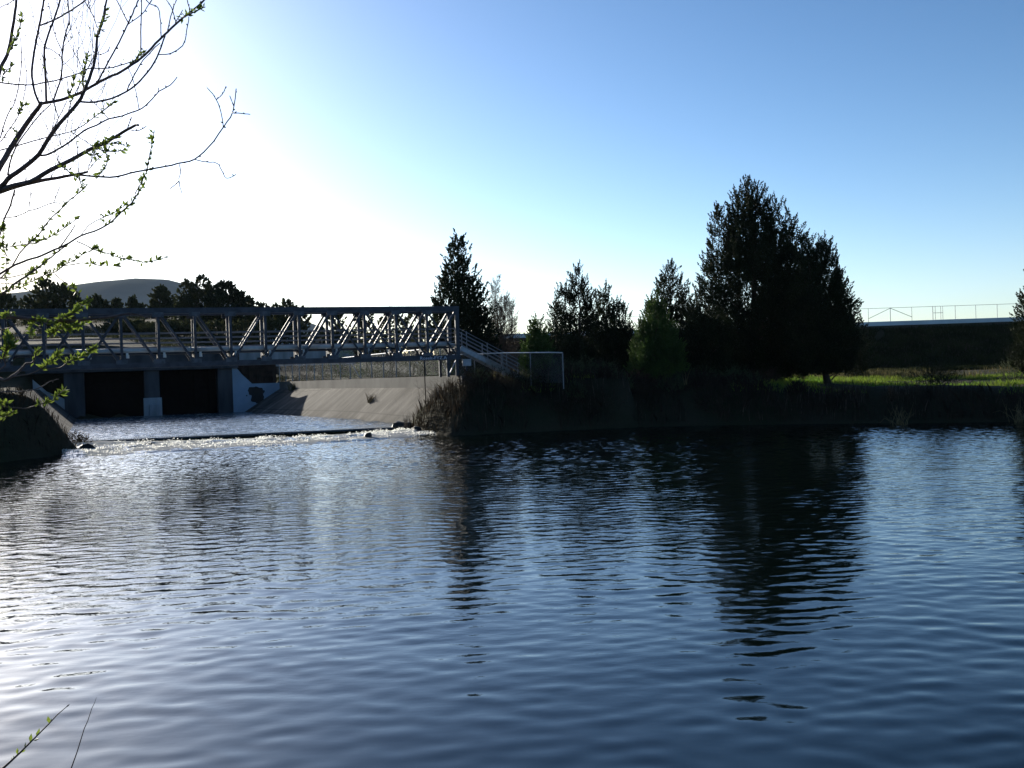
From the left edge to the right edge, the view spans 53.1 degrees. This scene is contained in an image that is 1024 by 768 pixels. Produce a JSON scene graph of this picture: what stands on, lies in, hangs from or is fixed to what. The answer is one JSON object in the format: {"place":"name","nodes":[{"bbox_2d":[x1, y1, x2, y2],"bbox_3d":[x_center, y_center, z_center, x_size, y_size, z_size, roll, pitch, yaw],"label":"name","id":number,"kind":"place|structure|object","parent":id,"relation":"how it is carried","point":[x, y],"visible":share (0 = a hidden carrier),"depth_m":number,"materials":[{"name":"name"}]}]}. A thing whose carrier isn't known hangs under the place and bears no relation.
{"place":"outdoors","nodes":[
{"label":"outdoors","id":0,"kind":"place"},
{"bbox_2d":[3,278,416,362],"bbox_3d":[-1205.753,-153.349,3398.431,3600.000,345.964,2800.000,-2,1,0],"label":"hill","id":1,"kind":"structure","parent":0,"point":[125,289],"depth_m":2927.81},
{"bbox_2d":[69,412,392,441],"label":"channel water","id":2,"kind":"structure","parent":0,"point":[162,426],"depth_m":73.88,"materials":[{"name":"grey liquid"}]},
{"bbox_2d":[0,421,1023,767],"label":"pool water","id":3,"kind":"structure","parent":0,"point":[760,597],"depth_m":14.89,"materials":[{"name":"blue liquid"}]},
{"bbox_2d":[61,427,435,458],"bbox_3d":[-13.303,3.082,57.052,21.521,0.661,9.421,-2,1,-22],"label":"foam","id":4,"kind":"object","parent":3,"relation":"on","point":[106,448],"visible":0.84,"depth_m":55.06,"materials":[{"name":"white"}]},
{"bbox_2d":[364,432,371,437],"bbox_3d":[-8.055,3.128,57.077,0.774,0.865,0.692,-1,1,44],"label":"rock","id":5,"kind":"object","parent":3,"relation":"in","point":[369,435],"visible":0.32,"depth_m":57.08,"materials":[{"name":"grey stone"}]},
{"bbox_2d":[880,404,914,424],"bbox_3d":[20.259,1.657,53.688,1.661,1.412,2.180,-2,1,0],"label":"reed clump","id":6,"kind":"object","parent":3,"relation":"in","point":[901,422],"visible":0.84,"depth_m":53.62,"materials":[{"name":"green plant"}]},
{"bbox_2d":[0,316,1023,462],"bbox_3d":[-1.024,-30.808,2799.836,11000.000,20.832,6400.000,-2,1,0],"label":"ground","id":7,"kind":"structure","parent":0,"point":[539,420],"depth_m":59.47,"materials":[{"name":"green plant"}]},
{"bbox_2d":[0,293,23,327],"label":"broadleaf tree","id":8,"kind":"object","parent":7,"relation":"on","point":[7,298],"visible":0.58,"depth_m":149.40,"materials":[{"name":"green plant"}]},
{"bbox_2d":[2,704,69,767],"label":"willow shoot","id":9,"kind":"object","parent":7,"relation":"on","point":[49,721],"visible":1,"depth_m":3.01,"materials":[{"name":"green plant"}]},
{"bbox_2d":[0,384,75,455],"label":"bank weeds","id":10,"kind":"object","parent":7,"relation":"on","point":[20,396],"visible":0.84,"depth_m":51.95,"materials":[{"name":"plant"}]},
{"bbox_2d":[4,390,75,432],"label":"canal lining","id":11,"kind":"object","parent":7,"relation":"on","point":[66,419],"visible":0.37,"depth_m":88.64,"materials":[{"name":"concrete"}]},
{"bbox_2d":[33,380,64,409],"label":"wing wall","id":12,"kind":"structure","parent":7,"relation":"on","point":[61,402],"depth_m":100.95,"materials":[{"name":"concrete"}]},
{"bbox_2d":[19,277,83,325],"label":"broadleaf tree","id":13,"kind":"object","parent":7,"relation":"on","point":[53,297],"visible":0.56,"depth_m":168.99,"materials":[{"name":"green plant"}]},
{"bbox_2d":[68,429,93,442],"bbox_3d":[-23.994,3.299,56.566,1.693,1.640,1.835,-2,1,0],"label":"shrub","id":14,"kind":"object","parent":7,"relation":"on","point":[80,438],"visible":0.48,"depth_m":56.48,"materials":[{"name":"brown plant"}]},
{"bbox_2d":[71,697,96,767],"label":"bare shoot","id":15,"kind":"object","parent":7,"relation":"on","point":[82,735],"visible":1,"depth_m":3.31,"materials":[{"name":"brown plant"}]},
{"bbox_2d":[76,443,94,448],"bbox_3d":[-22.396,3.740,53.483,1.537,1.274,0.916,-2,1,0],"label":"rock","id":16,"kind":"object","parent":7,"relation":"on","point":[87,446],"visible":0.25,"depth_m":53.41,"materials":[{"name":"grey stone"}]},
{"bbox_2d":[85,293,112,316],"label":"broadleaf tree","id":17,"kind":"object","parent":7,"relation":"on","point":[98,301],"visible":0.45,"depth_m":184.34,"materials":[{"name":"green plant"}]},
{"bbox_2d":[110,297,123,307],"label":"broadleaf tree","id":18,"kind":"object","parent":7,"relation":"on","point":[117,303],"visible":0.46,"depth_m":189.48,"materials":[{"name":"green plant"}]},
{"bbox_2d":[95,318,150,333],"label":"broadleaf tree","id":19,"kind":"object","parent":7,"relation":"on","point":[135,323],"visible":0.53,"depth_m":148.30,"materials":[{"name":"green plant"}]},
{"bbox_2d":[0,0,249,420],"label":"willow tree","id":20,"kind":"object","parent":7,"relation":"on","point":[9,342],"visible":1,"depth_m":4.13,"materials":[{"name":"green plant"}]},
{"bbox_2d":[25,351,237,417],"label":"culvert","id":21,"kind":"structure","parent":7,"relation":"on","point":[126,392],"depth_m":105.22,"materials":[{"name":"concrete"}]},
{"bbox_2d":[237,365,275,383],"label":"sheet pile wall","id":22,"kind":"structure","parent":21,"relation":"attached to","point":[253,374],"depth_m":109.41,"materials":[{"name":"metal"}]},
{"bbox_2d":[124,294,145,307],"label":"broadleaf tree","id":23,"kind":"object","parent":7,"relation":"on","point":[132,302],"visible":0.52,"depth_m":189.29,"materials":[{"name":"green plant"}]},
{"bbox_2d":[145,284,176,318],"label":"broadleaf tree","id":24,"kind":"object","parent":7,"relation":"on","point":[161,293],"visible":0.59,"depth_m":173.84,"materials":[{"name":"green plant"}]},
{"bbox_2d":[138,318,207,335],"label":"broadleaf tree","id":25,"kind":"object","parent":7,"relation":"on","point":[178,326],"visible":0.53,"depth_m":143.60,"materials":[{"name":"green plant"}]},
{"bbox_2d":[171,274,215,321],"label":"broadleaf tree","id":26,"kind":"object","parent":7,"relation":"on","point":[191,297],"visible":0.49,"depth_m":164.03,"materials":[{"name":"green plant"}]},
{"bbox_2d":[0,316,411,381],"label":"hillside grass","id":27,"kind":"structure","parent":7,"relation":"on","point":[142,335],"depth_m":140.31,"materials":[{"name":"green plant"}]},
{"bbox_2d":[200,279,254,334],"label":"broadleaf tree","id":28,"kind":"object","parent":7,"relation":"on","point":[234,297],"visible":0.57,"depth_m":159.07,"materials":[{"name":"green plant"}]},
{"bbox_2d":[196,318,259,345],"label":"broadleaf tree","id":29,"kind":"object","parent":7,"relation":"on","point":[239,326],"visible":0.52,"depth_m":139.52,"materials":[{"name":"green plant"}]},
{"bbox_2d":[88,427,411,441],"bbox_3d":[-15.611,3.581,59.837,20.927,1.226,1.392,-2,1,-15],"label":"weir","id":30,"kind":"object","parent":7,"relation":"on","point":[297,434],"visible":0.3,"depth_m":60.62,"materials":[{"name":"concrete"}]},
{"bbox_2d":[232,368,279,411],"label":"wing wall","id":31,"kind":"structure","parent":7,"relation":"on","point":[247,394],"depth_m":107.81,"materials":[{"name":"concrete"}]},
{"bbox_2d":[242,295,278,344],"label":"broadleaf tree","id":32,"kind":"object","parent":7,"relation":"on","point":[263,304],"visible":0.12,"depth_m":169.19,"materials":[{"name":"green plant"}]},
{"bbox_2d":[254,318,307,374],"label":"broadleaf tree","id":33,"kind":"object","parent":7,"relation":"on","point":[276,325],"visible":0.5,"depth_m":149.15,"materials":[{"name":"green plant"}]},
{"bbox_2d":[271,298,311,341],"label":"broadleaf tree","id":34,"kind":"object","parent":7,"relation":"on","point":[282,318],"visible":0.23,"depth_m":174.30,"materials":[{"name":"green plant"}]},
{"bbox_2d":[239,350,355,365],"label":"retaining wall","id":35,"kind":"structure","parent":7,"relation":"on","point":[279,355],"depth_m":131.97,"materials":[{"name":"concrete"}]},
{"bbox_2d":[283,364,315,379],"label":"shrub","id":36,"kind":"object","parent":7,"relation":"on","point":[302,374],"visible":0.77,"depth_m":104.89,"materials":[{"name":"green plant"}]},
{"bbox_2d":[307,363,337,377],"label":"shrub","id":37,"kind":"object","parent":7,"relation":"on","point":[326,366],"visible":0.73,"depth_m":96.98,"materials":[{"name":"green plant"}]},
{"bbox_2d":[305,327,360,373],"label":"broadleaf tree","id":38,"kind":"object","parent":7,"relation":"on","point":[335,337],"visible":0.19,"depth_m":158.94,"materials":[{"name":"green plant"}]},
{"bbox_2d":[328,314,347,334],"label":"broadleaf tree","id":39,"kind":"object","parent":7,"relation":"on","point":[339,316],"visible":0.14,"depth_m":189.30,"materials":[{"name":"green plant"}]},
{"bbox_2d":[245,387,443,427],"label":"canal lining","id":40,"kind":"object","parent":7,"relation":"on","point":[387,405],"visible":0.83,"depth_m":81.41,"materials":[{"name":"concrete"}]},
{"bbox_2d":[287,382,295,390],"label":"weed tuft","id":41,"kind":"object","parent":40,"relation":"on","point":[292,386],"visible":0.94,"depth_m":102.13,"materials":[{"name":"green plant"}]},
{"bbox_2d":[365,392,375,402],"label":"weed tuft","id":42,"kind":"object","parent":40,"relation":"on","point":[369,400],"visible":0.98,"depth_m":76.74,"materials":[{"name":"green plant"}]},
{"bbox_2d":[277,375,464,388],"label":"parapet wall","id":43,"kind":"structure","parent":40,"relation":"on","point":[401,382],"depth_m":78.42,"materials":[{"name":"concrete"}]},
{"bbox_2d":[0,306,460,376],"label":"footbridge","id":44,"kind":"object","parent":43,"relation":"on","point":[229,348],"visible":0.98,"depth_m":58.98,"materials":[{"name":"metal"}]},
{"bbox_2d":[279,346,454,381],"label":"chain link fence","id":45,"kind":"object","parent":43,"relation":"on","point":[410,369],"visible":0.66,"depth_m":82.74,"materials":[{"name":"metal"}]},
{"bbox_2d":[335,350,368,378],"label":"shrub","id":46,"kind":"object","parent":7,"relation":"on","point":[352,368],"visible":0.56,"depth_m":87.94,"materials":[{"name":"green plant"}]},
{"bbox_2d":[345,314,374,372],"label":"broadleaf tree","id":47,"kind":"object","parent":7,"relation":"on","point":[368,321],"visible":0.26,"depth_m":178.96,"materials":[{"name":"green plant"}]},
{"bbox_2d":[356,362,390,377],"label":"shrub","id":48,"kind":"object","parent":7,"relation":"on","point":[375,374],"visible":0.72,"depth_m":82.92,"materials":[{"name":"green plant"}]},
{"bbox_2d":[354,329,414,377],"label":"broadleaf tree","id":49,"kind":"object","parent":7,"relation":"on","point":[382,351],"visible":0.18,"depth_m":129.24,"materials":[{"name":"green plant"}]},
{"bbox_2d":[376,314,405,374],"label":"broadleaf tree","id":50,"kind":"object","parent":7,"relation":"on","point":[399,321],"visible":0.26,"depth_m":169.41,"materials":[{"name":"green plant"}]},
{"bbox_2d":[379,353,413,377],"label":"shrub","id":51,"kind":"object","parent":7,"relation":"on","point":[404,366],"visible":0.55,"depth_m":79.02,"materials":[{"name":"green plant"}]},
{"bbox_2d":[391,421,412,427],"bbox_3d":[-6.558,3.196,63.400,2.207,1.897,1.476,-2,1,-34],"label":"rock","id":52,"kind":"object","parent":7,"relation":"on","point":[397,424],"visible":0.21,"depth_m":62.78,"materials":[{"name":"grey stone"}]},
{"bbox_2d":[403,412,412,426],"bbox_3d":[-6.049,2.021,58.843,0.650,0.935,1.009,-2,1,29],"label":"bare bush","id":53,"kind":"object","parent":7,"relation":"on","point":[405,420],"visible":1,"depth_m":58.90,"materials":[{"name":"brown plant"}]},
{"bbox_2d":[401,314,431,374],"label":"broadleaf tree","id":54,"kind":"object","parent":7,"relation":"on","point":[408,318],"visible":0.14,"depth_m":174.45,"materials":[{"name":"green plant"}]},
{"bbox_2d":[412,426,421,430],"bbox_3d":[-5.420,3.047,60.396,1.409,1.158,1.207,-2,1,0],"label":"rock","id":55,"kind":"object","parent":7,"relation":"on","point":[417,428],"visible":0.23,"depth_m":60.33,"materials":[{"name":"grey stone"}]},
{"bbox_2d":[402,361,434,376],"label":"shrub","id":56,"kind":"object","parent":7,"relation":"on","point":[418,368],"visible":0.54,"depth_m":75.08,"materials":[{"name":"green plant"}]},
{"bbox_2d":[405,326,438,375],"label":"broadleaf tree","id":57,"kind":"object","parent":7,"relation":"on","point":[414,352],"visible":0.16,"depth_m":109.34,"materials":[{"name":"green plant"}]},
{"bbox_2d":[424,361,425,405],"bbox_3d":[-5.361,-0.038,63.153,0.065,2.912,1.162,-2,1,-6],"label":"gauge pole","id":58,"kind":"object","parent":7,"relation":"on","point":[425,383],"visible":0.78,"depth_m":63.40,"materials":[{"name":"black metal"}]},
{"bbox_2d":[413,375,453,407],"bbox_3d":[-4.571,0.373,61.751,2.552,2.124,2.444,-2,1,17],"label":"bare bush","id":59,"kind":"object","parent":7,"relation":"on","point":[438,390],"visible":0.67,"depth_m":61.79,"materials":[{"name":"brown plant"}]},
{"bbox_2d":[418,340,454,375],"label":"shrub","id":60,"kind":"object","parent":7,"relation":"on","point":[433,366],"visible":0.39,"depth_m":70.99,"materials":[{"name":"green plant"}]},
{"bbox_2d":[426,228,502,374],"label":"juniper tree","id":61,"kind":"object","parent":7,"relation":"on","point":[475,320],"visible":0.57,"depth_m":73.22,"materials":[{"name":"green plant"}]},
{"bbox_2d":[454,328,523,376],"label":"staircase","id":62,"kind":"structure","parent":7,"relation":"on","point":[468,353],"depth_m":64.53,"materials":[{"name":"metal"}]},
{"bbox_2d":[483,274,525,370],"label":"larch tree","id":63,"kind":"object","parent":7,"relation":"on","point":[501,328],"visible":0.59,"depth_m":76.71,"materials":[{"name":"green plant"}]},
{"bbox_2d":[451,352,563,388],"bbox_3d":[-0.711,-0.804,63.123,9.513,2.384,0.446,-1,1,41],"label":"chain link fence","id":64,"kind":"object","parent":7,"relation":"on","point":[502,353],"visible":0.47,"depth_m":61.71,"materials":[{"name":"metal"}]},
{"bbox_2d":[518,311,557,377],"bbox_3d":[1.494,-2.204,62.423,2.332,4.586,2.732,-1,1,41],"label":"juniper tree","id":65,"kind":"object","parent":7,"relation":"on","point":[537,339],"visible":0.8,"depth_m":62.10,"materials":[{"name":"green plant"}]},
{"bbox_2d":[544,323,595,369],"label":"juniper bush","id":66,"kind":"object","parent":7,"relation":"on","point":[573,345],"visible":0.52,"depth_m":69.13,"materials":[{"name":"green plant"}]},
{"bbox_2d":[546,259,608,366],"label":"juniper tree","id":67,"kind":"object","parent":7,"relation":"on","point":[562,315],"visible":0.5,"depth_m":73.48,"materials":[{"name":"green plant"}]},
{"bbox_2d":[588,279,636,374],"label":"juniper tree","id":68,"kind":"object","parent":7,"relation":"on","point":[612,346],"visible":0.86,"depth_m":69.23,"materials":[{"name":"green plant"}]},
{"bbox_2d":[470,354,763,386],"bbox_3d":[6.378,-0.780,62.901,18.087,2.527,5.868,-2,1,0],"label":"green bank brush","id":69,"kind":"object","parent":7,"relation":"on","point":[579,362],"visible":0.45,"depth_m":61.77,"materials":[{"name":"green plant"}]},
{"bbox_2d":[617,317,637,372],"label":"juniper bush","id":70,"kind":"object","parent":7,"relation":"on","point":[623,327],"visible":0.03,"depth_m":71.73,"materials":[{"name":"green plant"}]},
{"bbox_2d":[623,286,689,382],"bbox_3d":[8.911,-2.846,63.528,4.186,6.503,3.524,-2,1,0],"label":"juniper tree","id":71,"kind":"object","parent":7,"relation":"on","point":[661,354],"visible":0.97,"depth_m":62.95,"materials":[{"name":"green plant"}]},
{"bbox_2d":[633,258,696,352],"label":"juniper tree","id":72,"kind":"object","parent":7,"relation":"on","point":[669,292],"visible":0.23,"depth_m":72.49,"materials":[{"name":"green plant"}]},
{"bbox_2d":[655,370,692,392],"bbox_3d":[9.690,0.050,61.640,2.445,1.763,1.996,-2,1,-41],"label":"shrub","id":73,"kind":"object","parent":7,"relation":"on","point":[676,381],"visible":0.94,"depth_m":61.34,"materials":[{"name":"green plant"}]},
{"bbox_2d":[482,360,927,428],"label":"bank stalks","id":74,"kind":"object","parent":7,"relation":"on","point":[743,408],"visible":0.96,"depth_m":58.35,"materials":[{"name":"brown plant"}]},
{"bbox_2d":[677,298,736,376],"bbox_3d":[11.890,-2.538,64.848,4.641,5.846,3.346,-2,1,15],"label":"juniper bush","id":75,"kind":"object","parent":7,"relation":"on","point":[705,346],"visible":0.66,"depth_m":64.27,"materials":[{"name":"green plant"}]},
{"bbox_2d":[408,322,1023,376],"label":"levee grass","id":76,"kind":"structure","parent":7,"relation":"on","point":[916,338],"depth_m":132.48,"materials":[{"name":"green plant"}]},
{"bbox_2d":[408,363,1023,432],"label":"dry weeds","id":77,"kind":"object","parent":7,"relation":"on","point":[452,387],"visible":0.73,"depth_m":59.42,"materials":[{"name":"brown plant"}]},
{"bbox_2d":[456,357,1023,420],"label":"bank brush","id":78,"kind":"object","parent":7,"relation":"on","point":[467,373],"visible":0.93,"depth_m":59.98,"materials":[{"name":"green plant"}]},
{"bbox_2d":[690,174,810,380],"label":"juniper tree","id":79,"kind":"object","parent":7,"relation":"on","point":[762,259],"visible":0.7,"depth_m":66.81,"materials":[{"name":"green plant"}]},
{"bbox_2d":[486,365,1021,379],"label":"tall dry grass","id":80,"kind":"structure","parent":7,"relation":"on","point":[897,372],"depth_m":76.37,"materials":[{"name":"green plant"}]},
{"bbox_2d":[496,317,1022,337],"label":"parapet wall","id":81,"kind":"structure","parent":7,"relation":"on","point":[947,321],"depth_m":139.95,"materials":[{"name":"paint"}]},
{"bbox_2d":[410,303,1019,331],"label":"levee fence","id":82,"kind":"object","parent":81,"relation":"on","point":[868,312],"visible":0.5,"depth_m":140.06,"materials":[{"name":"metal"}]},
{"bbox_2d":[522,371,1023,393],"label":"grass","id":83,"kind":"structure","parent":7,"relation":"on","point":[877,379],"depth_m":65.76,"materials":[{"name":"green plant"}]},
{"bbox_2d":[777,230,868,383],"bbox_3d":[19.287,-4.512,63.854,5.992,10.226,4.831,-2,1,0],"label":"juniper tree","id":84,"kind":"object","parent":7,"relation":"on","point":[826,335],"visible":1,"depth_m":62.89,"materials":[{"name":"green plant"}]},
{"bbox_2d":[842,309,875,376],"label":"juniper bush","id":85,"kind":"object","parent":7,"relation":"on","point":[862,358],"visible":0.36,"depth_m":77.50,"materials":[{"name":"green plant"}]},
{"bbox_2d":[905,353,953,386],"bbox_3d":[23.766,-0.632,57.874,2.829,2.439,2.545,-2,1,0],"label":"shrub","id":86,"kind":"object","parent":7,"relation":"on","point":[941,363],"visible":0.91,"depth_m":57.88,"materials":[{"name":"green plant"}]},
{"bbox_2d":[920,344,962,384],"bbox_3d":[24.816,-0.912,59.016,2.232,2.840,2.181,-2,1,-14],"label":"shrub","id":87,"kind":"object","parent":7,"relation":"on","point":[950,361],"visible":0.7,"depth_m":58.98,"materials":[{"name":"green plant"}]},
{"bbox_2d":[994,358,1023,380],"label":"shrub","id":88,"kind":"object","parent":7,"relation":"on","point":[1014,377],"visible":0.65,"depth_m":66.17,"materials":[{"name":"green plant"}]},
{"bbox_2d":[996,397,1023,422],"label":"reed clump","id":89,"kind":"object","parent":7,"relation":"on","point":[1018,414],"visible":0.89,"depth_m":52.60,"materials":[{"name":"green plant"}]},
{"bbox_2d":[1003,269,1023,373],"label":"juniper tree","id":90,"kind":"object","parent":7,"relation":"on","point":[1018,351],"visible":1,"depth_m":59.90,"materials":[{"name":"green plant"}]},
{"bbox_2d":[0,0,1023,354],"label":"sky","id":91,"kind":"structure","parent":0,"point":[606,135],"materials":[{"name":"blue"}]},
{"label":"bridge abutment","id":92,"kind":"object","parent":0,"visible":0},
{"bbox_2d":[461,359,470,371],"bbox_3d":[-2.795,-1.013,63.203,0.580,1.060,0.310,-2,1,-22],"label":"meter box","id":93,"kind":"object","parent":92,"relation":"on","point":[466,362],"visible":0.83,"depth_m":63.11,"materials":[{"name":"metal"}]}
]}

